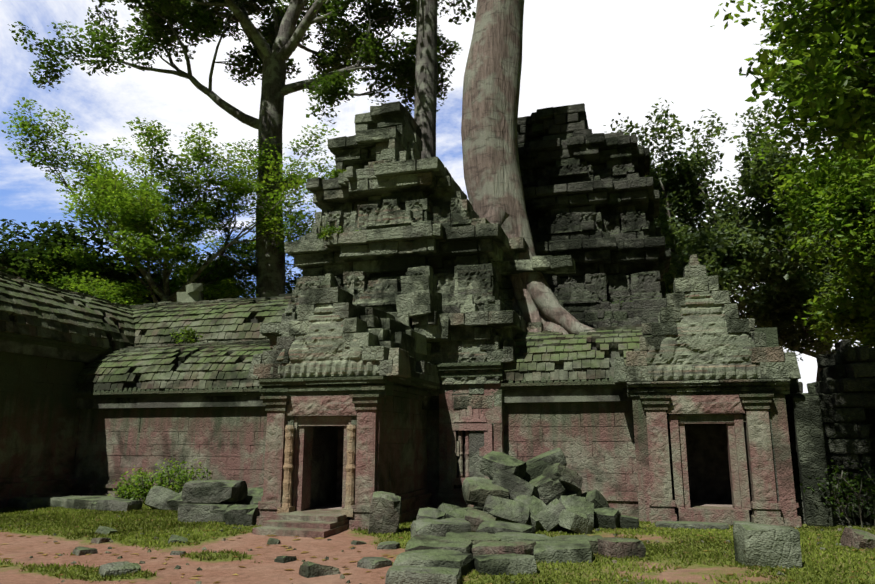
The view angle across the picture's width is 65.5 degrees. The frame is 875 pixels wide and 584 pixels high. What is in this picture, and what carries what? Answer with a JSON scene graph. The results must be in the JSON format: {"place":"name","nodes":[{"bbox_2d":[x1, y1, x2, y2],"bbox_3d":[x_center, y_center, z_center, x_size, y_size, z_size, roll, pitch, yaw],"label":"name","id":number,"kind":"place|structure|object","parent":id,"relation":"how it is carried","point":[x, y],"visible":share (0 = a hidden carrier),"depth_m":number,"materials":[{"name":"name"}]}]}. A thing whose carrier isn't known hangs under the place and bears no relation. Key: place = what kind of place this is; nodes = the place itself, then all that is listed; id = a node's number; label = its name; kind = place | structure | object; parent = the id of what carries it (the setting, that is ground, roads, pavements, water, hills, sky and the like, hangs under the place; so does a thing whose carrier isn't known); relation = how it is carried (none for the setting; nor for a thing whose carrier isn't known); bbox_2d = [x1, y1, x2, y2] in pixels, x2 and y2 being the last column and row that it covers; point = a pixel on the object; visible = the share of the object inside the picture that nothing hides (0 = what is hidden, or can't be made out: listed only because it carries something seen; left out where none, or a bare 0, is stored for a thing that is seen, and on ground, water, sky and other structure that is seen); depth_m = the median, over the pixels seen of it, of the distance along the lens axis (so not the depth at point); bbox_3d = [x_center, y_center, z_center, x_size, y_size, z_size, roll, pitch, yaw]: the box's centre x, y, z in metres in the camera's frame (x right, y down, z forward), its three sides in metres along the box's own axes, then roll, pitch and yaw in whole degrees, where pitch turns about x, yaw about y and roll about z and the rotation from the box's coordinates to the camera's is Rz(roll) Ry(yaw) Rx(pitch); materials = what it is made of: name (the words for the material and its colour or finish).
{"place":"outdoors","nodes":[
{"label":"outdoors","id":0,"kind":"place"},
{"bbox_2d":[0,216,162,302],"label":"tree","id":1,"kind":"object","parent":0,"point":[26,267],"depth_m":32.43,"materials":[{"name":"green plant"}]},
{"bbox_2d":[108,268,220,303],"bbox_3d":[-14.564,4.074,36.498,8.279,10.987,9.885,-4,-13,16],"label":"bush","id":2,"kind":"object","parent":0,"point":[158,298],"depth_m":34.93,"materials":[{"name":"green plant"}]},
{"bbox_2d":[1,97,338,304],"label":"feathery tree","id":3,"kind":"object","parent":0,"point":[153,212],"depth_m":31.71,"materials":[{"name":"green plant"}]},
{"bbox_2d":[133,256,254,297],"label":"bush","id":4,"kind":"object","parent":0,"point":[185,268],"depth_m":45.89,"materials":[{"name":"green plant"}]},
{"bbox_2d":[9,0,460,296],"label":"emergent tree","id":5,"kind":"object","parent":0,"point":[208,24],"depth_m":37.05,"materials":[{"name":"green plant"}]},
{"bbox_2d":[285,272,302,293],"bbox_3d":[-3.962,3.952,37.349,8.990,11.343,9.587,-4,-13,16],"label":"tree foliage","id":6,"kind":"object","parent":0,"point":[291,282],"visible":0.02,"depth_m":35.78,"materials":[{"name":"green plant"}]},
{"bbox_2d":[0,0,873,392],"label":"sky","id":7,"kind":"structure","parent":0,"point":[611,57],"materials":[{"name":"white"}]},
{"bbox_2d":[0,502,874,583],"bbox_3d":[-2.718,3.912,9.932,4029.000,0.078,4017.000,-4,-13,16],"label":"ground","id":8,"kind":"structure","parent":0,"point":[21,549],"depth_m":9.87,"materials":[{"name":"brown soil"}]},
{"bbox_2d":[0,219,110,266],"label":"tree foliage","id":9,"kind":"object","parent":8,"relation":"on","point":[17,232],"depth_m":36.73,"materials":[{"name":"green plant"}]},
{"bbox_2d":[108,475,142,501],"bbox_3d":[-8.313,5.388,18.525,0.975,0.809,1.197,-4,-13,16],"label":"shrub foliage","id":10,"kind":"object","parent":8,"relation":"on","point":[122,492],"visible":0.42,"depth_m":18.29,"materials":[{"name":"green plant"}]},
{"bbox_2d":[116,485,139,499],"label":"bush","id":11,"kind":"object","parent":8,"relation":"on","point":[125,493],"visible":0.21,"depth_m":18.27,"materials":[{"name":"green plant"}]},
{"bbox_2d":[118,465,181,501],"bbox_3d":[-7.718,5.178,18.224,1.557,1.055,1.553,12,-17,-43],"label":"shrub foliage","id":12,"kind":"object","parent":8,"relation":"on","point":[136,478],"visible":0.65,"depth_m":17.92,"materials":[{"name":"green plant"}]},
{"bbox_2d":[127,472,172,500],"bbox_3d":[-7.697,5.240,18.144,1.126,0.914,1.002,9,-15,-35],"label":"shrub","id":13,"kind":"object","parent":8,"relation":"on","point":[142,482],"visible":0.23,"depth_m":17.89,"materials":[{"name":"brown plant"}]},
{"bbox_2d":[144,457,211,492],"bbox_3d":[-6.740,5.000,17.943,1.396,1.263,1.572,-4,-13,16],"label":"bush","id":14,"kind":"object","parent":8,"relation":"on","point":[180,479],"visible":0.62,"depth_m":17.81,"materials":[{"name":"green plant"}]},
{"bbox_2d":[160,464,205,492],"bbox_3d":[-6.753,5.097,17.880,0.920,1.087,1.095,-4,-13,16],"label":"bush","id":15,"kind":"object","parent":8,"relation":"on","point":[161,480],"visible":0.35,"depth_m":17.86,"materials":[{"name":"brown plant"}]},
{"bbox_2d":[308,0,476,158],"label":"tree","id":16,"kind":"object","parent":8,"relation":"on","point":[426,75],"depth_m":28.14,"materials":[{"name":"grey plant"}]},
{"bbox_2d":[0,327,801,537],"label":"temple walls","id":17,"kind":"structure","parent":8,"relation":"on","point":[54,441],"depth_m":16.14,"materials":[{"name":"stone"}]},
{"bbox_2d":[0,272,642,408],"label":"temple roofs","id":18,"kind":"structure","parent":17,"relation":"on","point":[149,353],"depth_m":19.23,"materials":[{"name":"stone"}]},
{"bbox_2d":[169,325,203,343],"bbox_3d":[-7.790,1.444,21.388,1.240,0.793,1.124,-4,-13,16],"label":"roof shrub","id":19,"kind":"object","parent":18,"relation":"on","point":[185,331],"depth_m":21.13,"materials":[{"name":"green plant"}]},
{"bbox_2d":[263,287,776,516],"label":"temple carvings","id":20,"kind":"object","parent":17,"relation":"attached to","point":[703,343],"visible":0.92,"depth_m":14.27,"materials":[{"name":"grey stone"}]},
{"bbox_2d":[247,101,800,409],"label":"temple tower","id":21,"kind":"structure","parent":17,"relation":"on","point":[418,329],"depth_m":17.24,"materials":[{"name":"stone"}]},
{"bbox_2d":[317,222,343,238],"bbox_3d":[-2.890,-1.575,18.120,0.831,0.546,0.721,-4,-13,16],"label":"plant","id":22,"kind":"object","parent":21,"relation":"on","point":[324,233],"depth_m":18.04,"materials":[{"name":"green plant"}]},
{"bbox_2d":[327,165,345,177],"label":"plant","id":23,"kind":"object","parent":21,"relation":"attached to","point":[333,171],"depth_m":19.49,"materials":[{"name":"green plant"}]},
{"bbox_2d":[285,160,499,383],"bbox_3d":[-1.234,-0.625,18.153,5.958,6.280,1.710,-4,-13,16],"label":"carved stone frieze","id":24,"kind":"object","parent":21,"relation":"attached to","point":[381,291],"visible":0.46,"depth_m":17.69,"materials":[{"name":"stone"}]},
{"bbox_2d":[461,0,595,334],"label":"tree trunk","id":25,"kind":"object","parent":21,"relation":"on","point":[490,152],"visible":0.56,"depth_m":19.85,"materials":[{"name":"grey wood"}]},
{"bbox_2d":[310,410,751,521],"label":"door frames","id":26,"kind":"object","parent":17,"relation":"in","point":[708,466],"visible":0.02,"depth_m":16.22,"materials":[{"name":"stone"}]},
{"bbox_2d":[0,507,870,583],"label":"pebbles","id":27,"kind":"object","parent":8,"relation":"on","point":[342,576],"visible":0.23,"depth_m":10.73,"materials":[{"name":"stone"}]},
{"bbox_2d":[0,510,874,583],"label":"leaf litter","id":28,"kind":"object","parent":8,"relation":"on","point":[387,555],"visible":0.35,"depth_m":10.18,"materials":[{"name":"brown plant"}]},
{"bbox_2d":[7,448,874,583],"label":"fallen blocks","id":29,"kind":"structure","parent":8,"relation":"on","point":[517,503],"depth_m":12.44,"materials":[{"name":"stone"}]},
{"bbox_2d":[517,103,874,526],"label":"temple tower","id":30,"kind":"structure","parent":8,"relation":"on","point":[831,414],"depth_m":20.59,"materials":[{"name":"stone"}]},
{"bbox_2d":[521,163,661,303],"bbox_3d":[4.197,-1.790,21.473,5.317,4.620,1.330,-4,-13,16],"label":"temple tower carving","id":31,"kind":"object","parent":30,"relation":"attached to","point":[571,290],"visible":0.62,"depth_m":21.03},
{"bbox_2d":[723,208,874,381],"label":"tree","id":32,"kind":"object","parent":8,"relation":"on","point":[815,279],"depth_m":35.84,"materials":[{"name":"green plant"}]},
{"bbox_2d":[793,225,874,347],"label":"tree","id":33,"kind":"object","parent":8,"relation":"on","point":[862,301],"depth_m":30.41,"materials":[{"name":"green plant"}]},
{"bbox_2d":[800,459,874,518],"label":"bush","id":34,"kind":"object","parent":8,"relation":"on","point":[850,485],"visible":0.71,"depth_m":13.63,"materials":[{"name":"green plant"}]},
{"bbox_2d":[818,468,874,527],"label":"stems","id":35,"kind":"object","parent":8,"relation":"on","point":[844,512],"visible":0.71,"depth_m":13.61,"materials":[{"name":"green plant"}]},
{"bbox_2d":[0,502,874,583],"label":"grass","id":36,"kind":"structure","parent":0,"point":[148,531],"depth_m":11.12,"materials":[{"name":"green plant"}]},
{"bbox_2d":[603,98,824,360],"bbox_3d":[14.898,-0.472,36.679,13.936,19.807,15.727,3,-12,-16],"label":"tree","id":37,"kind":"object","parent":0,"point":[740,253],"depth_m":34.17,"materials":[{"name":"green plant"}]},
{"bbox_2d":[710,0,874,219],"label":"tree foliage","id":38,"kind":"object","parent":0,"point":[856,45],"depth_m":11.96,"materials":[{"name":"green plant"}]},
{"bbox_2d":[749,0,874,298],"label":"tree","id":39,"kind":"object","parent":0,"point":[842,191],"depth_m":21.23,"materials":[{"name":"green plant"}]},
{"bbox_2d":[756,16,872,162],"bbox_3d":[22.166,-4.387,25.624,14.784,22.993,15.562,-11,-16,42],"label":"tree","id":40,"kind":"object","parent":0,"point":[775,52],"depth_m":26.42,"materials":[{"name":"green plant"}]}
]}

